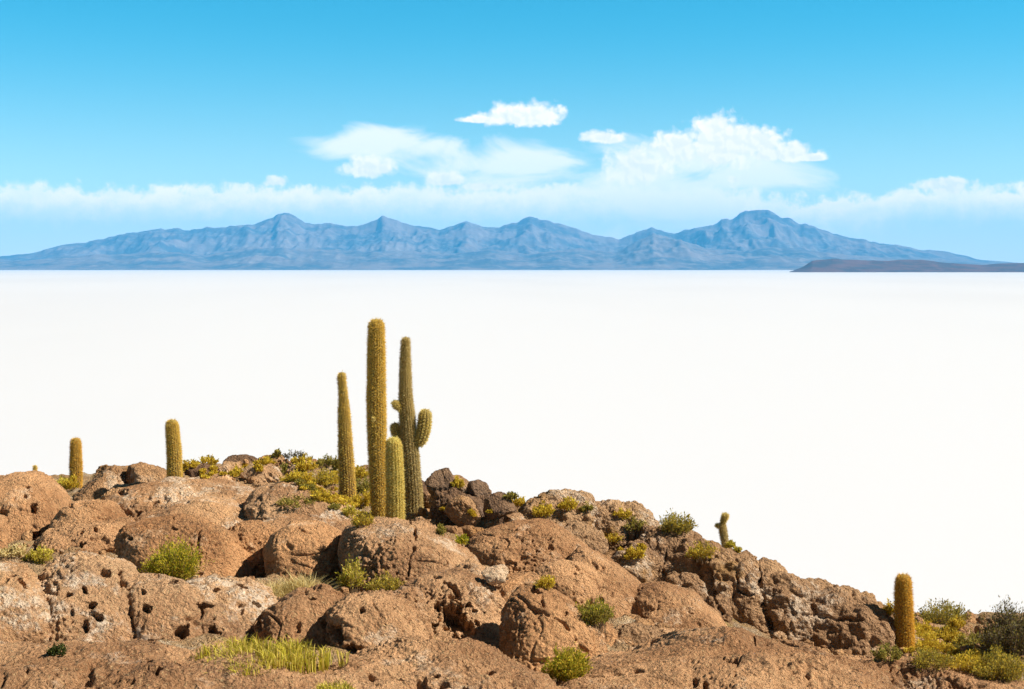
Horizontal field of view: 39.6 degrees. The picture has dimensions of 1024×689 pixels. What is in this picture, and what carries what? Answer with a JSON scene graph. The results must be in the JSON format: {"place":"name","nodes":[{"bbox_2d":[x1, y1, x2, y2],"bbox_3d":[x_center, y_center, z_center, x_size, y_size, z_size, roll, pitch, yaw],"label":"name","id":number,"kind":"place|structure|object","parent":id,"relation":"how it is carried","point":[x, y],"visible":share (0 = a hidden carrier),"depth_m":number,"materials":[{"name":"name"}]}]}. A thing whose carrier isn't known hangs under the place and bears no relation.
{"place":"outdoors","nodes":[
{"label":"outdoors","id":0,"kind":"place"},
{"bbox_2d":[0,233,988,269],"bbox_3d":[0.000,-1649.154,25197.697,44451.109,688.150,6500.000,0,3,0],"label":"foothills","id":1,"kind":"structure","parent":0,"point":[653,251],"depth_m":23765.48,"materials":[{"name":"stone"}]},
{"bbox_2d":[0,210,1014,263],"bbox_3d":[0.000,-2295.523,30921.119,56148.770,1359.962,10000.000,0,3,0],"label":"mountains","id":2,"kind":"structure","parent":0,"point":[749,230],"depth_m":30273.83,"materials":[{"name":"stone"}]},
{"bbox_2d":[0,270,1023,615],"bbox_3d":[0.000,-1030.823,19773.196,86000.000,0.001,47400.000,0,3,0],"label":"salt flat","id":3,"kind":"structure","parent":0,"point":[860,430],"depth_m":470.75,"materials":[{"name":"white"}]},
{"bbox_2d":[0,462,1023,680],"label":"hill","id":4,"kind":"structure","parent":0,"point":[187,643],"depth_m":28.08,"materials":[{"name":"stone"}]},
{"bbox_2d":[0,528,9,555],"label":"boulder","id":5,"kind":"object","parent":4,"relation":"on","point":[4,537],"visible":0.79,"depth_m":29.18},
{"bbox_2d":[0,542,31,557],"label":"shrub","id":6,"kind":"object","parent":4,"relation":"on","point":[6,552],"visible":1,"depth_m":28.39,"materials":[{"name":"plant"}]},
{"bbox_2d":[0,561,50,643],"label":"boulder","id":7,"kind":"object","parent":4,"relation":"on","point":[25,613],"visible":0.61,"depth_m":17.91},
{"bbox_2d":[23,543,54,561],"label":"shrub","id":8,"kind":"object","parent":4,"relation":"on","point":[34,555],"visible":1,"depth_m":28.21,"materials":[{"name":"yellow plant"}]},
{"bbox_2d":[0,470,127,542],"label":"rock mass","id":9,"kind":"object","parent":4,"relation":"on","point":[37,504],"visible":0.59,"depth_m":32.14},
{"bbox_2d":[61,474,79,489],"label":"shrub","id":10,"kind":"object","parent":4,"relation":"on","point":[71,483],"visible":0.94,"depth_m":45.44,"materials":[{"name":"yellow plant"}]},
{"bbox_2d":[68,436,83,487],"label":"columnar cactus","id":11,"kind":"object","parent":4,"relation":"on","point":[75,459],"visible":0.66,"depth_m":46.15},
{"bbox_2d":[33,517,134,553],"bbox_3d":[-9.201,4.321,30.640,2.127,1.053,2.312,0,3,0],"label":"boulder","id":12,"kind":"object","parent":4,"relation":"on","point":[97,536],"visible":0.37,"depth_m":30.13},
{"bbox_2d":[73,462,167,500],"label":"rock outcrop","id":13,"kind":"object","parent":4,"relation":"on","point":[105,482],"visible":0.44,"depth_m":44.29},
{"bbox_2d":[38,551,277,642],"bbox_3d":[-4.875,3.563,19.517,3.110,1.590,3.969,0,3,0],"label":"rock mass","id":14,"kind":"object","parent":4,"relation":"on","point":[92,597],"visible":0.57,"depth_m":18.44,"materials":[{"name":"stone"}]},
{"bbox_2d":[164,419,183,476],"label":"columnar cactus","id":15,"kind":"object","parent":4,"relation":"on","point":[174,458],"visible":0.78,"depth_m":43.09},
{"bbox_2d":[138,532,214,580],"bbox_3d":[-5.545,3.542,23.353,1.150,0.893,0.995,2,4,30],"label":"green shrub","id":16,"kind":"object","parent":4,"relation":"on","point":[176,562],"visible":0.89,"depth_m":23.20,"materials":[{"name":"green plant"}]},
{"bbox_2d":[0,638,372,688],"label":"boulder","id":17,"kind":"object","parent":4,"relation":"on","point":[137,663],"visible":0.87,"depth_m":13.99,"materials":[{"name":"stone"}]},
{"bbox_2d":[46,641,67,656],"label":"cushion plant","id":18,"kind":"object","parent":17,"relation":"on","point":[54,649],"visible":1,"depth_m":14.32,"materials":[{"name":"green plant"}]},
{"bbox_2d":[188,633,350,676],"bbox_3d":[-2.517,3.204,14.451,1.748,0.431,1.427,0,3,0],"label":"grass clump","id":19,"kind":"object","parent":17,"relation":"on","point":[293,654],"visible":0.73,"depth_m":14.48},
{"bbox_2d":[311,679,361,688],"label":"grass clump","id":20,"kind":"object","parent":17,"relation":"on","point":[326,686],"visible":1,"depth_m":13.39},
{"bbox_2d":[185,463,213,476],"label":"stone","id":21,"kind":"object","parent":4,"relation":"on","point":[192,472],"visible":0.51,"depth_m":45.71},
{"bbox_2d":[182,459,200,470],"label":"shrub","id":22,"kind":"object","parent":21,"relation":"on","point":[188,464],"visible":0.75,"depth_m":45.68,"materials":[{"name":"yellow plant"}]},
{"bbox_2d":[194,454,218,464],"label":"shrub","id":23,"kind":"object","parent":4,"relation":"on","point":[210,460],"visible":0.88,"depth_m":47.72,"materials":[{"name":"yellow plant"}]},
{"bbox_2d":[210,473,231,479],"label":"stone","id":24,"kind":"object","parent":4,"relation":"on","point":[224,476],"visible":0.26,"depth_m":42.92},
{"bbox_2d":[114,513,341,581],"bbox_3d":[-5.312,4.132,26.903,4.536,1.763,2.982,0,3,0],"label":"rock mass","id":25,"kind":"object","parent":4,"relation":"on","point":[254,548],"visible":0.6,"depth_m":26.27,"materials":[{"name":"stone"}]},
{"bbox_2d":[104,476,351,531],"bbox_3d":[-6.581,4.038,32.267,4.713,1.629,8.173,-2,4,-30],"label":"rock mass","id":26,"kind":"object","parent":4,"relation":"on","point":[221,502],"visible":0.38,"depth_m":32.13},
{"bbox_2d":[217,461,241,472],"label":"stone","id":27,"kind":"object","parent":4,"relation":"on","point":[227,466],"visible":0.52,"depth_m":46.38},
{"bbox_2d":[224,454,257,464],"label":"stone","id":28,"kind":"object","parent":4,"relation":"on","point":[241,457],"visible":0.45,"depth_m":47.91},
{"bbox_2d":[240,464,282,483],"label":"stone","id":29,"kind":"object","parent":4,"relation":"on","point":[269,473],"visible":0.69,"depth_m":43.48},
{"bbox_2d":[252,455,276,465],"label":"shrub","id":30,"kind":"object","parent":4,"relation":"on","point":[266,460],"visible":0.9,"depth_m":46.07,"materials":[{"name":"yellow plant"}]},
{"bbox_2d":[258,454,284,465],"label":"stone","id":31,"kind":"object","parent":4,"relation":"on","point":[276,458],"visible":0.34,"depth_m":47.67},
{"bbox_2d":[260,577,293,597],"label":"dry grass","id":32,"kind":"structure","parent":4,"relation":"on","point":[277,592],"depth_m":23.10,"materials":[{"name":"plant"}]},
{"bbox_2d":[281,449,306,459],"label":"dark shrub","id":33,"kind":"object","parent":4,"relation":"on","point":[300,454],"visible":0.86,"depth_m":46.62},
{"bbox_2d":[243,480,356,520],"bbox_3d":[-4.649,3.724,31.837,2.789,1.313,3.364,0,3,0],"label":"rock outcrop","id":34,"kind":"object","parent":4,"relation":"on","point":[259,503],"visible":0.4,"depth_m":30.97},
{"bbox_2d":[275,493,318,508],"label":"shrub","id":35,"kind":"object","parent":34,"relation":"on","point":[289,502],"visible":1,"depth_m":30.81,"materials":[{"name":"green plant"}]},
{"bbox_2d":[279,467,318,482],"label":"shrub","id":36,"kind":"object","parent":34,"relation":"on","point":[296,475],"visible":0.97,"depth_m":32.12,"materials":[{"name":"yellow plant"}]},
{"bbox_2d":[309,488,331,500],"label":"shrub","id":37,"kind":"object","parent":34,"relation":"on","point":[318,495],"visible":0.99,"depth_m":31.06,"materials":[{"name":"yellow plant"}]},
{"bbox_2d":[341,503,356,516],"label":"shrub","id":38,"kind":"object","parent":34,"relation":"on","point":[347,511],"visible":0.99,"depth_m":30.77,"materials":[{"name":"yellow plant"}]},
{"bbox_2d":[290,453,312,464],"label":"shrub","id":39,"kind":"object","parent":4,"relation":"on","point":[295,459],"visible":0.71,"depth_m":45.90,"materials":[{"name":"yellow plant"}]},
{"bbox_2d":[266,568,339,594],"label":"dry grass","id":40,"kind":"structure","parent":4,"relation":"on","point":[304,583],"depth_m":23.35,"materials":[{"name":"plant"}]},
{"bbox_2d":[294,459,319,470],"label":"shrub","id":41,"kind":"object","parent":4,"relation":"on","point":[305,466],"visible":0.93,"depth_m":44.54,"materials":[{"name":"yellow plant"}]},
{"bbox_2d":[308,468,338,487],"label":"yellow shrub","id":42,"kind":"object","parent":4,"relation":"on","point":[324,477],"visible":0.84,"depth_m":41.37,"materials":[{"name":"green plant"}]},
{"bbox_2d":[316,454,333,466],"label":"shrub","id":43,"kind":"object","parent":4,"relation":"on","point":[327,461],"visible":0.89,"depth_m":45.12,"materials":[{"name":"green plant"}]},
{"bbox_2d":[331,455,338,469],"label":"shrub","id":44,"kind":"object","parent":4,"relation":"on","point":[334,463],"visible":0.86,"depth_m":44.63,"materials":[{"name":"green plant"}]},
{"bbox_2d":[253,583,434,654],"bbox_3d":[-2.259,3.788,18.839,2.437,1.092,2.442,0,3,0],"label":"rock mass","id":45,"kind":"object","parent":4,"relation":"on","point":[323,614],"visible":0.62,"depth_m":18.48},
{"bbox_2d":[336,370,356,500],"bbox_3d":[-4.430,2.838,38.210,0.629,4.381,0.583,0,3,0],"label":"columnar cactus","id":46,"kind":"object","parent":4,"relation":"on","point":[346,473],"visible":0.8,"depth_m":38.07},
{"bbox_2d":[331,553,369,592],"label":"pale shrub","id":47,"kind":"object","parent":4,"relation":"on","point":[350,578],"visible":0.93,"depth_m":24.11,"materials":[{"name":"green plant"}]},
{"bbox_2d":[348,488,370,507],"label":"shrub","id":48,"kind":"object","parent":4,"relation":"on","point":[366,498],"visible":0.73,"depth_m":37.08,"materials":[{"name":"yellow plant"}]},
{"bbox_2d":[354,464,368,478],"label":"shrub","id":49,"kind":"object","parent":4,"relation":"on","point":[360,471],"visible":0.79,"depth_m":43.81,"materials":[{"name":"yellow plant"}]},
{"bbox_2d":[355,476,369,493],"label":"shrub","id":50,"kind":"object","parent":4,"relation":"on","point":[360,486],"visible":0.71,"depth_m":39.85,"materials":[{"name":"green plant"}]},
{"bbox_2d":[365,318,387,515],"bbox_3d":[-3.345,2.173,35.140,0.655,5.744,0.702,0,3,0],"label":"columnar cactus","id":51,"kind":"object","parent":4,"relation":"on","point":[376,404],"visible":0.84,"depth_m":34.99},
{"bbox_2d":[364,569,404,590],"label":"shrub","id":52,"kind":"object","parent":4,"relation":"on","point":[390,583],"visible":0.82,"depth_m":23.51,"materials":[{"name":"green plant"}]},
{"bbox_2d":[384,436,405,519],"bbox_3d":[-2.831,3.567,34.445,0.595,2.816,0.591,0,3,0],"label":"columnar cactus","id":53,"kind":"object","parent":4,"relation":"on","point":[395,491],"visible":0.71,"depth_m":34.28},
{"bbox_2d":[389,336,432,513],"bbox_3d":[-2.566,2.452,36.088,1.165,5.412,0.657,0,3,0],"label":"columnar cactus","id":54,"kind":"object","parent":4,"relation":"on","point":[409,433],"visible":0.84,"depth_m":35.93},
{"bbox_2d":[337,517,505,641],"bbox_3d":[-1.187,4.194,23.457,2.723,1.846,8.002,-1,3,-14],"label":"rock mass","id":55,"kind":"object","parent":4,"relation":"on","point":[443,573],"visible":0.54,"depth_m":24.64,"materials":[{"name":"stone"}]},
{"bbox_2d":[350,506,373,527],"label":"yellow shrub","id":56,"kind":"object","parent":55,"relation":"on","point":[359,519],"visible":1,"depth_m":25.67,"materials":[{"name":"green plant"}]},
{"bbox_2d":[435,523,446,535],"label":"shrub","id":57,"kind":"object","parent":55,"relation":"on","point":[441,530],"visible":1,"depth_m":25.69,"materials":[{"name":"green plant"}]},
{"bbox_2d":[455,533,468,544],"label":"shrub","id":58,"kind":"object","parent":55,"relation":"on","point":[461,539],"visible":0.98,"depth_m":25.98,"materials":[{"name":"green plant"}]},
{"bbox_2d":[481,564,508,585],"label":"boulder","id":59,"kind":"object","parent":55,"relation":"on","point":[495,575],"visible":1,"depth_m":21.09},
{"bbox_2d":[421,480,427,507],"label":"stone","id":60,"kind":"object","parent":4,"relation":"on","point":[425,492],"visible":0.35,"depth_m":36.53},
{"bbox_2d":[330,635,568,688],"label":"boulder","id":61,"kind":"object","parent":4,"relation":"on","point":[412,662],"visible":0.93,"depth_m":14.62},
{"bbox_2d":[444,495,481,526],"bbox_3d":[-1.169,3.969,33.419,1.066,0.893,0.724,2,4,30],"label":"stone","id":62,"kind":"object","parent":4,"relation":"on","point":[456,510],"visible":0.88,"depth_m":33.14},
{"bbox_2d":[428,487,516,525],"bbox_3d":[-1.099,4.303,35.445,2.450,1.752,5.540,-1,3,-16],"label":"rock outcrop","id":63,"kind":"object","parent":4,"relation":"on","point":[441,498],"visible":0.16,"depth_m":34.21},
{"bbox_2d":[450,475,464,487],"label":"shrub","id":64,"kind":"object","parent":63,"relation":"on","point":[457,482],"visible":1,"depth_m":34.79,"materials":[{"name":"yellow plant"}]},
{"bbox_2d":[453,475,468,493],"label":"stone","id":65,"kind":"object","parent":63,"relation":"on","point":[464,489],"visible":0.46,"depth_m":34.96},
{"bbox_2d":[466,479,491,496],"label":"stone","id":66,"kind":"object","parent":63,"relation":"on","point":[477,488],"visible":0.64,"depth_m":34.95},
{"bbox_2d":[503,512,524,522],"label":"stone","id":67,"kind":"object","parent":63,"relation":"on","point":[513,516],"visible":0.4,"depth_m":33.40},
{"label":"stone","id":68,"kind":"object","parent":63,"relation":"on","visible":0},
{"bbox_2d":[424,468,453,495],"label":"stone","id":69,"kind":"object","parent":68,"relation":"on","point":[440,479],"visible":0.79,"depth_m":34.82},
{"bbox_2d":[1,463,1017,661],"bbox_3d":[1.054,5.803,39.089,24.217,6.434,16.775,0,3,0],"label":"scrub","id":70,"kind":"object","parent":4,"relation":"on","point":[341,499],"visible":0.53,"depth_m":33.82,"materials":[{"name":"yellow plant"}]},
{"bbox_2d":[0,459,1023,662],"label":"rubble","id":71,"kind":"object","parent":4,"relation":"on","point":[469,530],"visible":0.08,"depth_m":32.62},
{"bbox_2d":[477,517,499,528],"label":"stone","id":72,"kind":"object","parent":71,"relation":"on","point":[484,522],"visible":0.45,"depth_m":33.27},
{"bbox_2d":[483,492,515,519],"bbox_3d":[-0.339,3.826,33.436,0.721,0.658,1.000,-2,4,-28],"label":"stone","id":73,"kind":"object","parent":72,"relation":"on","point":[499,504],"visible":0.98,"depth_m":33.15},
{"bbox_2d":[502,491,518,499],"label":"shrub","id":74,"kind":"object","parent":73,"relation":"on","point":[511,495],"visible":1,"depth_m":33.19,"materials":[{"name":"green plant"}]},
{"bbox_2d":[511,496,525,506],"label":"shrub","id":75,"kind":"object","parent":71,"relation":"on","point":[518,501],"visible":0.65,"depth_m":40.08,"materials":[{"name":"yellow plant"}]},
{"bbox_2d":[495,571,608,680],"bbox_3d":[0.459,4.000,20.098,1.477,1.459,4.015,0,3,-6],"label":"rock mass","id":76,"kind":"object","parent":4,"relation":"on","point":[536,624],"visible":0.77,"depth_m":18.74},
{"bbox_2d":[533,574,555,589],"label":"shrub","id":77,"kind":"object","parent":76,"relation":"on","point":[544,581],"visible":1,"depth_m":19.44,"materials":[{"name":"yellow plant"}]},
{"bbox_2d":[575,595,616,635],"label":"shrub","id":78,"kind":"object","parent":76,"relation":"on","point":[595,615],"visible":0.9,"depth_m":18.92,"materials":[{"name":"green plant"}]},
{"bbox_2d":[539,641,595,681],"bbox_3d":[0.617,3.586,15.830,0.632,0.517,0.585,0,3,0],"label":"shrub","id":79,"kind":"object","parent":4,"relation":"on","point":[570,664],"visible":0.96,"depth_m":15.73,"materials":[{"name":"green plant"}]},
{"bbox_2d":[516,488,659,554],"bbox_3d":[1.727,4.697,36.483,3.185,1.931,4.033,2,4,36],"label":"rock outcrop","id":80,"kind":"object","parent":4,"relation":"on","point":[595,525],"visible":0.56,"depth_m":36.14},
{"bbox_2d":[532,500,555,517],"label":"shrub","id":81,"kind":"object","parent":80,"relation":"on","point":[547,510],"visible":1,"depth_m":35.73,"materials":[{"name":"yellow plant"}]},
{"bbox_2d":[556,496,578,510],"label":"shrub","id":82,"kind":"object","parent":80,"relation":"on","point":[572,504],"visible":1,"depth_m":35.84,"materials":[{"name":"yellow plant"}]},
{"bbox_2d":[578,501,594,512],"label":"shrub","id":83,"kind":"object","parent":80,"relation":"on","point":[587,507],"visible":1,"depth_m":35.90,"materials":[{"name":"green plant"}]},
{"bbox_2d":[604,533,623,542],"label":"shrub","id":84,"kind":"object","parent":80,"relation":"on","point":[611,537],"visible":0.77,"depth_m":35.88,"materials":[{"name":"yellow plant"}]},
{"bbox_2d":[613,504,632,519],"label":"shrub","id":85,"kind":"object","parent":80,"relation":"on","point":[621,513],"visible":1,"depth_m":36.27,"materials":[{"name":"yellow plant"}]},
{"bbox_2d":[623,515,648,530],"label":"shrub","id":86,"kind":"object","parent":80,"relation":"on","point":[640,523],"visible":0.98,"depth_m":36.10,"materials":[{"name":"green plant"}]},
{"bbox_2d":[465,518,726,629],"bbox_3d":[1.482,4.836,28.898,2.976,1.994,6.927,-2,4,-37],"label":"rock mass","id":87,"kind":"object","parent":4,"relation":"on","point":[578,569],"visible":0.61,"depth_m":27.86,"materials":[{"name":"stone"}]},
{"bbox_2d":[601,622,617,645],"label":"boulder","id":88,"kind":"object","parent":4,"relation":"on","point":[611,634],"visible":0.25,"depth_m":20.74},
{"bbox_2d":[614,622,661,643],"bbox_3d":[1.885,4.549,21.455,0.893,0.669,0.917,0,3,0],"label":"boulder","id":89,"kind":"object","parent":4,"relation":"on","point":[638,632],"visible":0.38,"depth_m":21.31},
{"bbox_2d":[714,512,729,547],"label":"columnar cactus","id":90,"kind":"object","parent":4,"relation":"on","point":[721,525],"visible":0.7,"depth_m":40.78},
{"bbox_2d":[556,626,900,688],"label":"boulder","id":91,"kind":"object","parent":4,"relation":"on","point":[719,657],"visible":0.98,"depth_m":15.57,"materials":[{"name":"stone"}]},
{"bbox_2d":[724,539,735,547],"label":"shrub","id":92,"kind":"object","parent":4,"relation":"on","point":[730,543],"visible":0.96,"depth_m":40.30,"materials":[{"name":"yellow plant"}]},
{"bbox_2d":[610,523,895,655],"bbox_3d":[5.720,6.277,34.116,6.802,3.345,4.176,1,3,23],"label":"rock outcrop","id":93,"kind":"object","parent":4,"relation":"on","point":[768,597],"visible":0.59,"depth_m":33.55,"materials":[{"name":"stone"}]},
{"bbox_2d":[623,545,645,559],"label":"shrub","id":94,"kind":"object","parent":93,"relation":"on","point":[636,553],"visible":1,"depth_m":34.12,"materials":[{"name":"yellow plant"}]},
{"bbox_2d":[658,508,696,536],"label":"round bush","id":95,"kind":"object","parent":93,"relation":"on","point":[674,525],"visible":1,"depth_m":35.44,"materials":[{"name":"green plant"}]},
{"bbox_2d":[684,540,720,563],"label":"yellow shrub","id":96,"kind":"object","parent":93,"relation":"on","point":[698,551],"visible":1,"depth_m":34.28,"materials":[{"name":"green plant"}]},
{"bbox_2d":[882,598,894,615],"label":"shrub","id":97,"kind":"object","parent":93,"relation":"on","point":[889,608],"visible":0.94,"depth_m":33.60,"materials":[{"name":"yellow plant"}]},
{"bbox_2d":[892,572,915,649],"bbox_3d":[9.203,6.591,33.403,0.632,2.581,0.608,0,3,0],"label":"columnar cactus","id":98,"kind":"object","parent":4,"relation":"on","point":[904,619],"visible":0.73,"depth_m":33.24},
{"bbox_2d":[914,620,931,633],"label":"shrub","id":99,"kind":"object","parent":4,"relation":"on","point":[924,627],"visible":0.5,"depth_m":40.75,"materials":[{"name":"yellow plant"}]},
{"bbox_2d":[915,633,950,652],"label":"shrub","id":100,"kind":"object","parent":4,"relation":"on","point":[941,646],"visible":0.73,"depth_m":33.53,"materials":[{"name":"yellow plant"}]},
{"bbox_2d":[843,655,1023,688],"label":"boulder","id":101,"kind":"object","parent":4,"relation":"on","point":[901,673],"visible":0.56,"depth_m":16.59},
{"bbox_2d":[868,642,902,661],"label":"shrub","id":102,"kind":"object","parent":101,"relation":"on","point":[895,654],"visible":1,"depth_m":17.00,"materials":[{"name":"green plant"}]},
{"bbox_2d":[908,645,960,672],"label":"yellow shrub","id":103,"kind":"object","parent":101,"relation":"on","point":[926,659],"visible":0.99,"depth_m":16.80,"materials":[{"name":"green plant"}]},
{"bbox_2d":[945,649,986,672],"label":"shrub","id":104,"kind":"object","parent":101,"relation":"on","point":[964,664],"visible":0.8,"depth_m":17.01,"materials":[{"name":"yellow plant"}]},
{"bbox_2d":[968,644,1023,682],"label":"yellow shrub","id":105,"kind":"object","parent":101,"relation":"on","point":[1001,668],"visible":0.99,"depth_m":16.66,"materials":[{"name":"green plant"}]},
{"bbox_2d":[914,598,971,625],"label":"round bush","id":106,"kind":"object","parent":4,"relation":"on","point":[936,615],"visible":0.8,"depth_m":44.87,"materials":[{"name":"green plant"}]},
{"bbox_2d":[934,626,966,642],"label":"shrub","id":107,"kind":"object","parent":4,"relation":"on","point":[947,633],"visible":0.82,"depth_m":38.84,"materials":[{"name":"yellow plant"}]},
{"bbox_2d":[942,643,959,654],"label":"shrub","id":108,"kind":"object","parent":4,"relation":"on","point":[950,649],"visible":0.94,"depth_m":32.77,"materials":[{"name":"yellow plant"}]},
{"bbox_2d":[946,615,965,629],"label":"shrub","id":109,"kind":"object","parent":4,"relation":"on","point":[955,622],"visible":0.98,"depth_m":40.30,"materials":[{"name":"yellow plant"}]},
{"bbox_2d":[952,628,983,647],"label":"shrub","id":110,"kind":"object","parent":4,"relation":"on","point":[964,642],"visible":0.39,"depth_m":34.12,"materials":[{"name":"green plant"}]},
{"bbox_2d":[970,595,1023,659],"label":"grey bush","id":111,"kind":"object","parent":4,"relation":"on","point":[1007,636],"visible":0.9,"depth_m":32.17,"materials":[{"name":"green plant"}]},
{"bbox_2d":[0,0,1023,262],"label":"sky","id":112,"kind":"structure","parent":0,"point":[892,122],"materials":[{"name":"blue"}]},
{"bbox_2d":[790,259,1023,271],"bbox_3d":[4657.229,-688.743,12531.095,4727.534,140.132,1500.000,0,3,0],"label":"island","id":113,"kind":"structure","parent":0,"point":[834,265],"depth_m":12259.66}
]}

